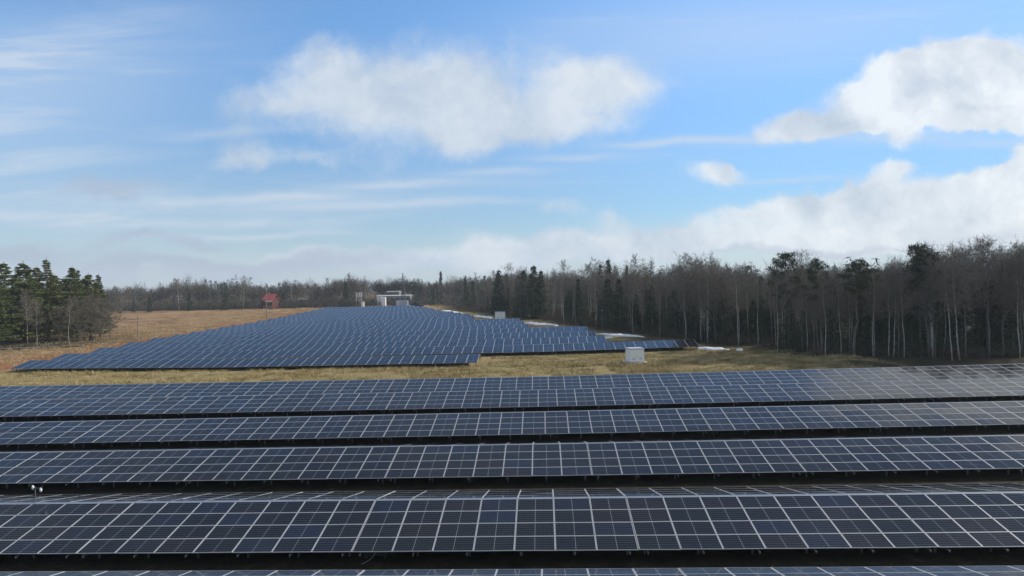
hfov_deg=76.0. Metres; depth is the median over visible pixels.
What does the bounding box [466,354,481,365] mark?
solar table
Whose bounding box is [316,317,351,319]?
solar table
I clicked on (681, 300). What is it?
leafless tree
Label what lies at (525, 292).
birch tree
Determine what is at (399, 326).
solar table
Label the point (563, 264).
birch tree
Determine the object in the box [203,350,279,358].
solar table
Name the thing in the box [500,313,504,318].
door
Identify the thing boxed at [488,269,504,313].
spruce tree
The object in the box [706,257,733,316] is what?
leafless tree
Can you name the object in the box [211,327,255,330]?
solar table
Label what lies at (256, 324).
solar table
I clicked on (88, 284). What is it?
pine tree
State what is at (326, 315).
solar table
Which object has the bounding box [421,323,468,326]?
solar table
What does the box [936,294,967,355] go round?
spruce tree
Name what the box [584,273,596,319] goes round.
birch tree
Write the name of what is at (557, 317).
undergrowth
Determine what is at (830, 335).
spruce tree
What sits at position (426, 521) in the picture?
solar table
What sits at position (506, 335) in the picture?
solar table
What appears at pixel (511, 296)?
birch tree
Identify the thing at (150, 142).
sky
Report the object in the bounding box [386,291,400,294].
flat roofed building
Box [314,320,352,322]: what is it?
solar table
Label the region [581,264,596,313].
birch tree
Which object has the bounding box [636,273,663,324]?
leafless tree
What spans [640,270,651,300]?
birch tree
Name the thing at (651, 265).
birch tree
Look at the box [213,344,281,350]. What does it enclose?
solar table
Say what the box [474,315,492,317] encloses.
snow patch
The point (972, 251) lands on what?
birch tree
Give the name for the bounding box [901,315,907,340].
spruce tree
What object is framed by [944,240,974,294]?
birch tree
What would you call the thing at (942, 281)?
pine tree
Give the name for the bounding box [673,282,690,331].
spruce tree
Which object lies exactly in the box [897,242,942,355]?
pine tree
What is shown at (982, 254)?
leafless tree
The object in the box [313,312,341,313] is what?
solar table
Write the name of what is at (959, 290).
birch tree
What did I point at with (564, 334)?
solar table
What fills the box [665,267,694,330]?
leafless tree
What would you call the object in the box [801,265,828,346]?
leafless tree
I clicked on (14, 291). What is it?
pine tree
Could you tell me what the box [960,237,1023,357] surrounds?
leafless tree
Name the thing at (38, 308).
bare tree
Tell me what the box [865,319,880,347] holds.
spruce tree
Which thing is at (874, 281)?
birch tree
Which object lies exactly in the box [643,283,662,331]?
spruce tree
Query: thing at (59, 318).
leafless tree
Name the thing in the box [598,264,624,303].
leafless tree
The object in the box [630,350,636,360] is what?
door
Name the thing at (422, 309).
solar table
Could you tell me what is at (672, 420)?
solar table
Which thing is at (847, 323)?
leafless tree
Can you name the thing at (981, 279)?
birch tree
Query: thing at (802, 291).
birch tree
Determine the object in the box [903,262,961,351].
leafless tree
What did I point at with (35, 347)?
gravel track
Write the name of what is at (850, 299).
birch tree
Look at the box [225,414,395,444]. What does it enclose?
solar table
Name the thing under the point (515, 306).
spruce tree
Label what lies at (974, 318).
spruce tree
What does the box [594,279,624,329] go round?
spruce tree
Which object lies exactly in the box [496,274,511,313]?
spruce tree
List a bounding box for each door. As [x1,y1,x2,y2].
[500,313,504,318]
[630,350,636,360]
[637,350,643,360]
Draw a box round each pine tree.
[0,263,21,335]
[0,263,57,342]
[0,280,27,341]
[1,309,21,340]
[8,272,24,315]
[15,265,50,323]
[25,290,61,336]
[28,257,71,340]
[48,275,66,334]
[50,268,84,338]
[51,295,88,333]
[54,279,72,317]
[64,270,87,336]
[66,275,111,338]
[83,272,116,337]
[91,282,118,324]
[766,251,809,348]
[800,258,837,352]
[836,259,882,354]
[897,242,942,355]
[907,250,953,356]
[925,300,947,357]
[929,255,973,360]
[969,280,1003,352]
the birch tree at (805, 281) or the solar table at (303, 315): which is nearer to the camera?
the birch tree at (805, 281)
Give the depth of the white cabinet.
340.85 m
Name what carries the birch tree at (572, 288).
on the ground at (540, 560)
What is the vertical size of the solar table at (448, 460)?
1.791 m
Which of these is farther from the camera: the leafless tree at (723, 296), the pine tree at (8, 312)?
the pine tree at (8, 312)
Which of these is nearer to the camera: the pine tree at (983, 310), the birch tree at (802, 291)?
the pine tree at (983, 310)
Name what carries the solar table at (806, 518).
on the ground at (540, 560)
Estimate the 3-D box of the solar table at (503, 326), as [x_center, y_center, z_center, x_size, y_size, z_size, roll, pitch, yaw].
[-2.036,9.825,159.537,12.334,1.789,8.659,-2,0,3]
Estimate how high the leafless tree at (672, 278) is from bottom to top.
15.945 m
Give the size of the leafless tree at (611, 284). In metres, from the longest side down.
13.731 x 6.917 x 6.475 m
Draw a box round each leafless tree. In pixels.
[46,305,71,344]
[482,270,504,298]
[496,261,518,312]
[500,273,515,294]
[508,270,524,316]
[535,272,552,311]
[545,282,555,312]
[558,275,581,304]
[568,276,589,307]
[587,258,615,315]
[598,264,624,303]
[600,273,622,321]
[616,273,639,329]
[629,265,656,331]
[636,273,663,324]
[652,277,666,318]
[661,271,698,337]
[663,262,679,303]
[664,251,700,306]
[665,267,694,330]
[669,252,722,339]
[674,275,706,338]
[695,275,735,342]
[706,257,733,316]
[713,271,736,321]
[715,266,734,321]
[720,269,754,338]
[777,247,824,350]
[791,298,813,332]
[795,274,834,349]
[799,291,831,351]
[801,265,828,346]
[807,280,828,341]
[808,275,844,352]
[836,294,854,344]
[839,297,853,344]
[840,276,875,336]
[872,267,911,321]
[874,268,903,353]
[879,260,921,354]
[895,240,939,266]
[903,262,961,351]
[911,266,952,358]
[930,245,996,356]
[958,235,1006,341]
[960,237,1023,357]
[963,256,981,344]
[965,240,1005,298]
[972,245,1023,355]
[978,253,1019,320]
[988,255,1023,352]
[998,258,1023,324]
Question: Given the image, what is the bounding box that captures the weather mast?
[31,485,41,502]
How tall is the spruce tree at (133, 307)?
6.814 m
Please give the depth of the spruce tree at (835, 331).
100.33 m
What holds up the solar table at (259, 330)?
on the ground at (540, 560)
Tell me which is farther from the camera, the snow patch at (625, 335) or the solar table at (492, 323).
the solar table at (492, 323)
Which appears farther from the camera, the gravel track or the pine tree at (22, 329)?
the pine tree at (22, 329)
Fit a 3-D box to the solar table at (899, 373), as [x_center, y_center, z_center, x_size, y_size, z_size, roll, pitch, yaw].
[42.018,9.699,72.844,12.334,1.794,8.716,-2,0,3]
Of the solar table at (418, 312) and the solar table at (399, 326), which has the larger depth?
the solar table at (418, 312)
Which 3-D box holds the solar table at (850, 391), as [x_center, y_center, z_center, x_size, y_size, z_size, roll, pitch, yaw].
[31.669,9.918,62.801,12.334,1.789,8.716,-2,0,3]
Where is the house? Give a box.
[261,293,279,308]
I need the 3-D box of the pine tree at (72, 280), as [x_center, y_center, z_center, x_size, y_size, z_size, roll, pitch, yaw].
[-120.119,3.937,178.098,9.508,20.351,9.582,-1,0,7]
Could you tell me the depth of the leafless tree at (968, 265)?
91.04 m
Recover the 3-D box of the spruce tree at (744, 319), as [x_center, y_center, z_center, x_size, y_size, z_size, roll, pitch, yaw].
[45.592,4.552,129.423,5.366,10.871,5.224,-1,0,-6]
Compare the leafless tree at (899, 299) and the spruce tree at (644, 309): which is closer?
the leafless tree at (899, 299)
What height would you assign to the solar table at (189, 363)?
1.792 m
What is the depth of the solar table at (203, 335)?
161.71 m
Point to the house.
(273, 301)
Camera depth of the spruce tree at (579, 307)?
172.50 m
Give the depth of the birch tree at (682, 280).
126.21 m
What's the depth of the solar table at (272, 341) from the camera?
138.66 m
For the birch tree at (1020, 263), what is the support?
on the ground at (540, 560)
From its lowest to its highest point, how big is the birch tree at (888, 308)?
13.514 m
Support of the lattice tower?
on the ground at (540, 560)
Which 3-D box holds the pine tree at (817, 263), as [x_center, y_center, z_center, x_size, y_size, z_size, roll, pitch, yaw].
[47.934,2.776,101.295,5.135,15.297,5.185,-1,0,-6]
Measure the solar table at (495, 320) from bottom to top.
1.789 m
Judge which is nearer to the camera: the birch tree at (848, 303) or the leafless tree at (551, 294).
the birch tree at (848, 303)
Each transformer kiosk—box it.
[495,311,504,318]
[622,347,647,363]
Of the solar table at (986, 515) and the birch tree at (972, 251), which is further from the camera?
the birch tree at (972, 251)
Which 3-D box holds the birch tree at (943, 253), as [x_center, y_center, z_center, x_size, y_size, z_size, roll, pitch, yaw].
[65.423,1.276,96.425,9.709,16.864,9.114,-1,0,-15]
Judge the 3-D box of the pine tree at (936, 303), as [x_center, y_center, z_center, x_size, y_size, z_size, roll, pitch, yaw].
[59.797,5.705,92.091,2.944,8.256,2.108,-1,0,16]
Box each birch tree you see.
[172,278,183,299]
[233,275,251,308]
[485,277,491,293]
[497,287,508,313]
[509,290,514,305]
[521,281,531,316]
[548,268,558,311]
[550,260,571,313]
[551,271,566,319]
[556,275,570,323]
[563,268,583,322]
[567,276,581,321]
[579,256,600,325]
[581,263,598,317]
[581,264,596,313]
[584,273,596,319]
[593,267,613,324]
[593,276,604,303]
[594,267,623,315]
[610,258,644,300]
[620,272,639,327]
[623,252,649,286]
[626,272,642,332]
[638,256,661,291]
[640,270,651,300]
[645,277,667,310]
[656,271,673,322]
[668,261,707,338]
[668,271,685,326]
[670,257,687,285]
[676,259,713,341]
[678,251,732,341]
[688,259,726,331]
[689,263,709,330]
[697,275,726,330]
[705,264,725,330]
[712,263,756,345]
[724,263,749,342]
[725,260,766,340]
[740,277,760,310]
[745,271,771,344]
[749,263,794,345]
[757,269,794,350]
[761,266,804,345]
[762,272,778,337]
[769,273,794,341]
[790,268,812,349]
[795,265,811,332]
[796,287,822,330]
[798,268,837,358]
[816,271,863,355]
[827,270,845,342]
[837,274,864,353]
[838,269,862,324]
[838,277,861,348]
[854,267,881,322]
[855,266,886,356]
[857,273,893,354]
[863,267,905,355]
[871,256,906,309]
[877,255,930,356]
[877,269,912,356]
[906,263,947,340]
[909,248,951,351]
[910,246,986,359]
[911,257,948,357]
[922,244,975,344]
[926,261,955,352]
[936,245,980,313]
[944,237,988,341]
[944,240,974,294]
[945,258,977,338]
[948,246,988,339]
[969,255,1002,315]
[971,249,1001,343]
[982,246,1011,330]
[985,258,1014,343]
[989,252,1023,357]
[994,235,1023,334]
[996,242,1023,254]
[997,250,1023,319]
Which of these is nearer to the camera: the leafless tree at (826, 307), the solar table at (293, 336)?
the leafless tree at (826, 307)
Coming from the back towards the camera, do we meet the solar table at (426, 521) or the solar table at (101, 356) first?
the solar table at (101, 356)
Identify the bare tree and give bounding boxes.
[15,287,37,342]
[20,298,52,346]
[63,294,76,344]
[109,292,124,337]
[122,289,133,314]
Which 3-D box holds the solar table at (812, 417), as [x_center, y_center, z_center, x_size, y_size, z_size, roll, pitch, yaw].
[21.222,10.401,52.693,12.334,1.792,8.716,-2,0,3]
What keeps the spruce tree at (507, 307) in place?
on the ground at (540, 560)
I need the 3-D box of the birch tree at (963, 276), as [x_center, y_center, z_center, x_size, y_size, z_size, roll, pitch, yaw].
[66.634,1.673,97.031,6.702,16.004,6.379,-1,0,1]
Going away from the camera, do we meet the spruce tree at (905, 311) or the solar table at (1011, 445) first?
the solar table at (1011, 445)
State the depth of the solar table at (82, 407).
64.04 m
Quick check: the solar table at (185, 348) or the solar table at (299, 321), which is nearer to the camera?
the solar table at (185, 348)
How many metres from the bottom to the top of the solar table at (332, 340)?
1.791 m
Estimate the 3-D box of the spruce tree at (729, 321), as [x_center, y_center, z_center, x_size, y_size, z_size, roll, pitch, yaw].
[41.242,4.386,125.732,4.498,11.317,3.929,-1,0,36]
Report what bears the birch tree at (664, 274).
on the ground at (540, 560)
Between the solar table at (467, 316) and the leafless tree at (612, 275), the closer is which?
the leafless tree at (612, 275)
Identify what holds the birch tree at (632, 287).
on the ground at (540, 560)
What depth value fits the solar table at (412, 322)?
180.49 m
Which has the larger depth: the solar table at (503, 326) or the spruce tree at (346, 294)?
the spruce tree at (346, 294)
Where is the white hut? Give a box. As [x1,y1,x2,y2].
[376,295,381,305]
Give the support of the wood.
on the ground at (540, 560)
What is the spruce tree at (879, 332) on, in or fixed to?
on the ground at (540, 560)
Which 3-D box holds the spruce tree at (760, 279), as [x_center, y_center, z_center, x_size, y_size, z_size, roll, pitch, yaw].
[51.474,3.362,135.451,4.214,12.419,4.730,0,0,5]
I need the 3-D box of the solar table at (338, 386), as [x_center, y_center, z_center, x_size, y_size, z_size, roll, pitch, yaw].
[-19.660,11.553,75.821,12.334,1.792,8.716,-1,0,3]
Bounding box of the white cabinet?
[381,297,385,305]
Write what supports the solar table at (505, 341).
on the ground at (540, 560)
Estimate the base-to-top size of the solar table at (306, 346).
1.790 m
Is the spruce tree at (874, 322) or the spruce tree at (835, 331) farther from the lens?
the spruce tree at (874, 322)
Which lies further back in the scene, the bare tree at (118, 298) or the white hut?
the white hut
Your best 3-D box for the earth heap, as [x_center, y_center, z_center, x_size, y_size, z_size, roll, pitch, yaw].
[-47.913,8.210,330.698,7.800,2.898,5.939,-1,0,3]
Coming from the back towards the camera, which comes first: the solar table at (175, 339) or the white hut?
the white hut
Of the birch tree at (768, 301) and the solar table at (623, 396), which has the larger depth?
the birch tree at (768, 301)
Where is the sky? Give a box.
[0,0,1023,296]
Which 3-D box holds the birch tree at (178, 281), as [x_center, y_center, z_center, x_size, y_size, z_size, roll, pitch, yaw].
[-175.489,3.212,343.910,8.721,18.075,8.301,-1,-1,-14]
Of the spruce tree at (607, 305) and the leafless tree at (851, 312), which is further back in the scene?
the spruce tree at (607, 305)
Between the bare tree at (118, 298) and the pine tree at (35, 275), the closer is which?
the bare tree at (118, 298)
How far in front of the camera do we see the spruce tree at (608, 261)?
165.18 m
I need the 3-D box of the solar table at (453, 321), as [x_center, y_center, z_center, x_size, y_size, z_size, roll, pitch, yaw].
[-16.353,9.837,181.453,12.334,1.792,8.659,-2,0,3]
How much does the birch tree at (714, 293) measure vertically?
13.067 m
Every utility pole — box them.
[137,316,138,340]
[263,287,268,319]
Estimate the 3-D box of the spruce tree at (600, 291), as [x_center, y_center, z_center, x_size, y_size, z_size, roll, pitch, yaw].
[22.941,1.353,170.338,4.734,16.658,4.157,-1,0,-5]
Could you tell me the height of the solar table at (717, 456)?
1.791 m
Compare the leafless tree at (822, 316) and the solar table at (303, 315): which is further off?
the solar table at (303, 315)
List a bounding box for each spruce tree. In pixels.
[131,300,135,311]
[147,296,152,311]
[186,292,192,310]
[221,291,230,309]
[338,282,351,306]
[411,286,415,301]
[438,271,443,298]
[462,275,470,306]
[470,280,476,308]
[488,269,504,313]
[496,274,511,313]
[503,287,511,314]
[510,270,535,317]
[510,275,523,315]
[515,264,548,318]
[528,271,549,318]
[563,296,570,321]
[564,288,571,314]
[566,289,580,321]
[573,278,584,323]
[581,286,595,318]
[593,265,601,323]
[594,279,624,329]
[599,259,614,322]
[606,278,634,329]
[615,292,625,329]
[623,266,630,321]
[626,297,645,330]
[628,295,641,330]
[640,287,657,330]
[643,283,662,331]
[649,297,660,322]
[662,290,686,337]
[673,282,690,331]
[678,295,688,330]
[684,285,699,336]
[688,303,701,339]
[696,300,704,329]
[700,295,718,339]
[720,286,735,338]
[725,298,735,330]
[731,280,751,335]
[732,286,752,335]
[742,299,758,339]
[751,284,787,341]
[752,275,765,325]
[752,294,773,342]
[752,302,770,343]
[764,288,780,332]
[771,297,805,350]
[808,292,832,344]
[812,302,840,345]
[822,284,851,354]
[842,283,885,353]
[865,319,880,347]
[866,299,878,342]
[875,282,908,353]
[875,299,892,348]
[878,293,908,353]
[896,283,910,334]
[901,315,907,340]
[907,291,924,342]
[917,288,950,355]
[935,296,964,351]
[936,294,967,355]
[940,284,986,353]
[951,288,973,338]
[964,300,978,338]
[968,300,998,343]
[994,302,1023,354]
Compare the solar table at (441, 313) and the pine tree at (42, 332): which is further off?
the solar table at (441, 313)
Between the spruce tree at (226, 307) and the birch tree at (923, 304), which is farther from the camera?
the spruce tree at (226, 307)
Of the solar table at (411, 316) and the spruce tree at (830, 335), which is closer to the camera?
the spruce tree at (830, 335)
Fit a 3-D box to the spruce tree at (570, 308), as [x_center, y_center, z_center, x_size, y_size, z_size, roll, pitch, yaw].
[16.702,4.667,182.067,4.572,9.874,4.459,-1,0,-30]
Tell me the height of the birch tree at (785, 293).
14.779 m
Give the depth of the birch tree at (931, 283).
93.21 m
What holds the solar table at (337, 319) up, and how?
on the ground at (540, 560)
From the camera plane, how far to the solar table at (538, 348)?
114.62 m
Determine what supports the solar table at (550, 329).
on the ground at (540, 560)
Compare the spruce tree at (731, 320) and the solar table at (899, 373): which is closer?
the solar table at (899, 373)
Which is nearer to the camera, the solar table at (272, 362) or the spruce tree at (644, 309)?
the solar table at (272, 362)
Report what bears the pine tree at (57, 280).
on the ground at (540, 560)
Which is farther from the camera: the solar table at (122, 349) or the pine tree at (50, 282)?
the pine tree at (50, 282)
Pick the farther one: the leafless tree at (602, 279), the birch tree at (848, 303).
the leafless tree at (602, 279)
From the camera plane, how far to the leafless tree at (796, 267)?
104.14 m
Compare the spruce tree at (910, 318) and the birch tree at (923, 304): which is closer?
the birch tree at (923, 304)
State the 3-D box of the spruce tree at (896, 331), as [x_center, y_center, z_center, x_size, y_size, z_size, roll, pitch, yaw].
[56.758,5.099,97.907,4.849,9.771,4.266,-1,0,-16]
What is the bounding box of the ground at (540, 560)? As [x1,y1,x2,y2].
[0,286,1023,571]
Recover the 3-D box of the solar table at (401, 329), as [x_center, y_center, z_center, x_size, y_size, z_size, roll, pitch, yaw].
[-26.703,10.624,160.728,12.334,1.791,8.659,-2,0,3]
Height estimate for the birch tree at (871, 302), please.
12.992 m
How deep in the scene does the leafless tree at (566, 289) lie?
189.77 m
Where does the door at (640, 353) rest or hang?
in the transformer kiosk at (634, 354)
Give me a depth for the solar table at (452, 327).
158.42 m
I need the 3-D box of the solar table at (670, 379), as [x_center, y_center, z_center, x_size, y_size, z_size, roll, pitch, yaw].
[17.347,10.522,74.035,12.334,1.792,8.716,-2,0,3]
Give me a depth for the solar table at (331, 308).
300.16 m
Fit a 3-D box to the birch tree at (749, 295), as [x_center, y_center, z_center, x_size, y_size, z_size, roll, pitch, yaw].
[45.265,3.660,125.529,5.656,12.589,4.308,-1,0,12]
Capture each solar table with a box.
[0,385,81,399]
[0,399,35,421]
[0,420,105,448]
[0,447,235,488]
[0,449,80,475]
[0,493,180,558]
[0,571,64,575]
[1,397,151,421]
[11,360,99,371]
[51,353,82,359]
[52,570,363,575]
[57,383,184,398]
[70,352,147,359]
[71,417,248,447]
[76,491,394,558]
[85,359,172,370]
[90,346,160,352]
[121,342,136,346]
[128,341,191,346]
[128,395,272,419]
[137,351,213,358]
[147,337,203,341]
[151,345,220,351]
[159,358,245,369]
[166,381,288,396]
[178,333,229,336]
[184,444,409,485]
[185,340,247,345]
[189,330,236,333]
[199,335,256,340]
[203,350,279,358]
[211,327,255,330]
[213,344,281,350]
[218,325,260,328]
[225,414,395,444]
[226,331,278,335]
[234,329,281,332]
[235,323,275,326]
[235,357,318,369]
[242,338,304,344]
[244,322,280,324]
[251,334,309,339]
[253,326,297,329]
[255,320,281,322]
[255,392,395,416]
[259,324,300,326]
[266,318,300,320]
[271,349,346,357]
[274,321,314,324]
[275,330,327,334]
[275,343,342,349]
[275,379,394,394]
[278,316,309,317]
[280,318,317,321]
[281,320,317,322]
[281,327,328,330]
[286,314,317,316]
[297,324,341,327]
[299,322,341,325]
[299,337,361,343]
[301,316,334,318]
[304,311,331,312]
[306,332,362,337]
[310,314,342,316]
[311,356,392,367]
[312,309,339,310]
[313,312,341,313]
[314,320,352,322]
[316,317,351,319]
[318,308,344,309]
[318,312,349,314]
[318,318,355,320]
[324,328,377,333]
[332,310,360,311]
[338,341,404,348]
[341,347,414,356]
[352,488,637,556]
[358,335,419,341]
[358,568,684,575]
[359,331,415,336]
[373,309,402,310]
[373,324,421,328]
[375,311,407,313]
[375,327,427,331]
[381,310,411,311]
[383,319,424,321]
[384,411,544,441]
[385,321,429,324]
[385,441,591,482]
[386,390,519,413]
[387,377,501,391]
[388,313,423,315]
[388,354,468,366]
[392,315,430,317]
[392,317,431,319]
[402,339,467,346]
[403,312,436,313]
[408,310,440,311]
[411,346,483,354]
[412,309,434,310]
[414,329,469,334]
[417,334,477,340]
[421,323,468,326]
[424,312,460,314]
[425,318,466,320]
[426,325,477,330]
[429,320,474,323]
[430,314,468,316]
[432,315,472,318]
[437,311,453,312]
[466,338,531,345]
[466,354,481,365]
[469,321,516,325]
[469,328,523,333]
[474,318,519,321]
[476,332,535,338]
[477,324,528,328]
[482,344,553,355]
[500,375,613,389]
[519,387,653,411]
[524,326,579,331]
[531,336,596,343]
[536,331,596,337]
[545,408,710,438]
[553,342,624,353]
[579,326,587,330]
[584,438,805,480]
[595,336,606,341]
[610,372,730,387]
[617,485,938,554]
[623,339,698,349]
[647,384,792,408]
[679,566,1023,575]
[698,404,880,435]
[721,369,849,384]
[769,435,1023,476]
[777,380,934,405]
[834,366,970,381]
[845,483,1023,552]
[854,401,1023,431]
[908,378,1023,402]
[941,433,1023,473]
[947,363,1023,378]
[1009,566,1023,570]
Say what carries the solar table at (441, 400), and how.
on the ground at (540, 560)
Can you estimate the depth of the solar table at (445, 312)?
233.88 m
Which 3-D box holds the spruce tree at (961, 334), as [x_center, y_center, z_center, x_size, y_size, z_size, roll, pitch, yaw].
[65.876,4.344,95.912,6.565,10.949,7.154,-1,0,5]
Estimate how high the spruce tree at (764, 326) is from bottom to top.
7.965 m
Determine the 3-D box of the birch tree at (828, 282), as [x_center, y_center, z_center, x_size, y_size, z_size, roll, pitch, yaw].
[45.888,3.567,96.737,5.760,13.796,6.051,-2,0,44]
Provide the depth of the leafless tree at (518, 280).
210.95 m
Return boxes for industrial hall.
[382,295,414,303]
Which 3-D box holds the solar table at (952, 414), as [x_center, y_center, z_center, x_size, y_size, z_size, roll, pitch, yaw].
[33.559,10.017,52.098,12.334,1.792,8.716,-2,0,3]
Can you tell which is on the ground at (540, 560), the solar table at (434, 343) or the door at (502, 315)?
the solar table at (434, 343)
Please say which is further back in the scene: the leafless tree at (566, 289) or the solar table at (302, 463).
the leafless tree at (566, 289)
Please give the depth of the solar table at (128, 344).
140.48 m
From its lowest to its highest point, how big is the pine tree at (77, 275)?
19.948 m
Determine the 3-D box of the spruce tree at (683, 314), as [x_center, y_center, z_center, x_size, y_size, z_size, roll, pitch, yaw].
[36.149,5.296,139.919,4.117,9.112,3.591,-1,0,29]
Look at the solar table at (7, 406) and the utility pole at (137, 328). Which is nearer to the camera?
the solar table at (7, 406)
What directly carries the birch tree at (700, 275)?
on the ground at (540, 560)
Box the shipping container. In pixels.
[399,300,407,305]
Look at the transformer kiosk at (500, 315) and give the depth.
194.28 m
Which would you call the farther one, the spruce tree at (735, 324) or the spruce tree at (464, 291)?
the spruce tree at (464, 291)
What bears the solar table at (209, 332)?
on the ground at (540, 560)
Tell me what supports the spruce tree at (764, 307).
on the ground at (540, 560)
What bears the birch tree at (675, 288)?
on the ground at (540, 560)
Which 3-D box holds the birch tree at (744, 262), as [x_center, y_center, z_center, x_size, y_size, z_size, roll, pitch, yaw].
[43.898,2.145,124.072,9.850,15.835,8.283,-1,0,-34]
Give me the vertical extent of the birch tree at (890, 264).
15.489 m
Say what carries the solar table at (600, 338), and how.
on the ground at (540, 560)
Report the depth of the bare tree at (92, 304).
161.00 m
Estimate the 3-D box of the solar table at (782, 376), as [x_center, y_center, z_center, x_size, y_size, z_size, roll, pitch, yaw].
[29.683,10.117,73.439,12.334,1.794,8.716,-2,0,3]
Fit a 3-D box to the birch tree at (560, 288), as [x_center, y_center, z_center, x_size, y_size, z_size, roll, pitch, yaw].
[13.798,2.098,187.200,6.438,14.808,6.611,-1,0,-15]
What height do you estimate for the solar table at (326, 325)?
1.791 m
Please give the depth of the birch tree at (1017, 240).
92.16 m
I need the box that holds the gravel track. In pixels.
[0,345,76,348]
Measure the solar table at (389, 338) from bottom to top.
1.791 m
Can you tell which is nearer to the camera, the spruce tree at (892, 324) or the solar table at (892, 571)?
the solar table at (892, 571)
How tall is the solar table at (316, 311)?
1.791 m
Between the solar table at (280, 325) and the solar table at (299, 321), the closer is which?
the solar table at (280, 325)
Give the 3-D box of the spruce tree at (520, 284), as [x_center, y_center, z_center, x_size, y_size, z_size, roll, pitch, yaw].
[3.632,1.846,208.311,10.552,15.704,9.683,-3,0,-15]
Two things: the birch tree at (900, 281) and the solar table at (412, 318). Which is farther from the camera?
the solar table at (412, 318)
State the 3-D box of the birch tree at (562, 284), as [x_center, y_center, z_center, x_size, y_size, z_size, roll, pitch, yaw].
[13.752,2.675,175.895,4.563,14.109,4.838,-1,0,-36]
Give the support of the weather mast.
attached to the solar table at (69, 524)
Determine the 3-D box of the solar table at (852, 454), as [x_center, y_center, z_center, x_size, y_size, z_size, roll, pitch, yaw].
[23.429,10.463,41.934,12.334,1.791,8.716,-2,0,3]
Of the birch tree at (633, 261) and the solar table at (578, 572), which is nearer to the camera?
the solar table at (578, 572)
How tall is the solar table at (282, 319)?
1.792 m
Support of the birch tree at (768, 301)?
on the ground at (540, 560)
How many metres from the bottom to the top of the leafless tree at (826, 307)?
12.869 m
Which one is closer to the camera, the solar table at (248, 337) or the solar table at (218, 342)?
the solar table at (218, 342)
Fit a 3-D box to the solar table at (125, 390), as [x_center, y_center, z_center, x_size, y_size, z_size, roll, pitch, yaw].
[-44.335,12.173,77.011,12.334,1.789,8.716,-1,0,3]
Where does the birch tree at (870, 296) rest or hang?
on the ground at (540, 560)
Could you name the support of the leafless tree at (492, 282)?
on the ground at (540, 560)
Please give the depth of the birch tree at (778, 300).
110.83 m
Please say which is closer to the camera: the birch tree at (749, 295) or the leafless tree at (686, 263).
the birch tree at (749, 295)
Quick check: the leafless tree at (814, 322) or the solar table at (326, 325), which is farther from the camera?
the solar table at (326, 325)
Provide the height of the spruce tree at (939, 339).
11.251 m
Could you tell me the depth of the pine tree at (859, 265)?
97.96 m
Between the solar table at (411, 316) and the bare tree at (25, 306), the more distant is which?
the solar table at (411, 316)
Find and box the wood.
[6,253,1023,353]
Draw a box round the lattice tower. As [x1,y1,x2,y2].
[400,273,405,300]
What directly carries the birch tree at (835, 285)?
on the ground at (540, 560)
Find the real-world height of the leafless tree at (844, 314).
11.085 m
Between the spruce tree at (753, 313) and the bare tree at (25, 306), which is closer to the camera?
the spruce tree at (753, 313)
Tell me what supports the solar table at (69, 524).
on the ground at (540, 560)
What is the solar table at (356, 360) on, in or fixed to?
on the ground at (540, 560)
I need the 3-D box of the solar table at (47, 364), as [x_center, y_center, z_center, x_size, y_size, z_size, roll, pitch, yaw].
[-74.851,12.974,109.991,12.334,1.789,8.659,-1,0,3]
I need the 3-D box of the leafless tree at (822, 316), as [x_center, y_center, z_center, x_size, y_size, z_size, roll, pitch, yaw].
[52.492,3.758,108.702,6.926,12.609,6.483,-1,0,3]
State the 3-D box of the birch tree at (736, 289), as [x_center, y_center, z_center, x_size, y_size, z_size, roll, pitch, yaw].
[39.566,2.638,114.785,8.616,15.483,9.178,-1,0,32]
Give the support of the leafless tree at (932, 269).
on the ground at (540, 560)
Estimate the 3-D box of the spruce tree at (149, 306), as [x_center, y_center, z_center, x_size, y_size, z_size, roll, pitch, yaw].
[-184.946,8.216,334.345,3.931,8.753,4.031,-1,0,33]
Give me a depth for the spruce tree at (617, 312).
153.24 m
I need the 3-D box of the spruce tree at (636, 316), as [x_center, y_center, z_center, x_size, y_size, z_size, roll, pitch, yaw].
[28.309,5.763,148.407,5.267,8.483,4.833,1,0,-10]
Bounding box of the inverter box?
[362,552,386,563]
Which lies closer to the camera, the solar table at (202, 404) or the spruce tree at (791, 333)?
the solar table at (202, 404)
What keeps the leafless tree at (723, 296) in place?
on the ground at (540, 560)
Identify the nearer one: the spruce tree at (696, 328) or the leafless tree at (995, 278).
the leafless tree at (995, 278)
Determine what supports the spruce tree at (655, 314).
on the ground at (540, 560)
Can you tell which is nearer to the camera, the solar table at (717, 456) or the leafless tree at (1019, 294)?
the solar table at (717, 456)
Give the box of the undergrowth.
[454,304,1023,356]
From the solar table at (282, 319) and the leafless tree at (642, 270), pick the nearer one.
the leafless tree at (642, 270)
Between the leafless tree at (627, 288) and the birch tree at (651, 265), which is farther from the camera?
the birch tree at (651, 265)
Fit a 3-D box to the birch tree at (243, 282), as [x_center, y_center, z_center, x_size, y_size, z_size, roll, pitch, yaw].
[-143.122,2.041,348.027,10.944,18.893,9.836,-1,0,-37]
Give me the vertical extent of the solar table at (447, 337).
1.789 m
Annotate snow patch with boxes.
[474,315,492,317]
[524,322,557,325]
[599,333,642,336]
[695,347,728,349]
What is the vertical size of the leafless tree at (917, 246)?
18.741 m
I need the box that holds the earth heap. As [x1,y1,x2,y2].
[411,301,423,306]
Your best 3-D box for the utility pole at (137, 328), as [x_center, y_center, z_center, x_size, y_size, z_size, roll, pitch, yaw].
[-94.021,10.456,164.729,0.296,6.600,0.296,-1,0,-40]

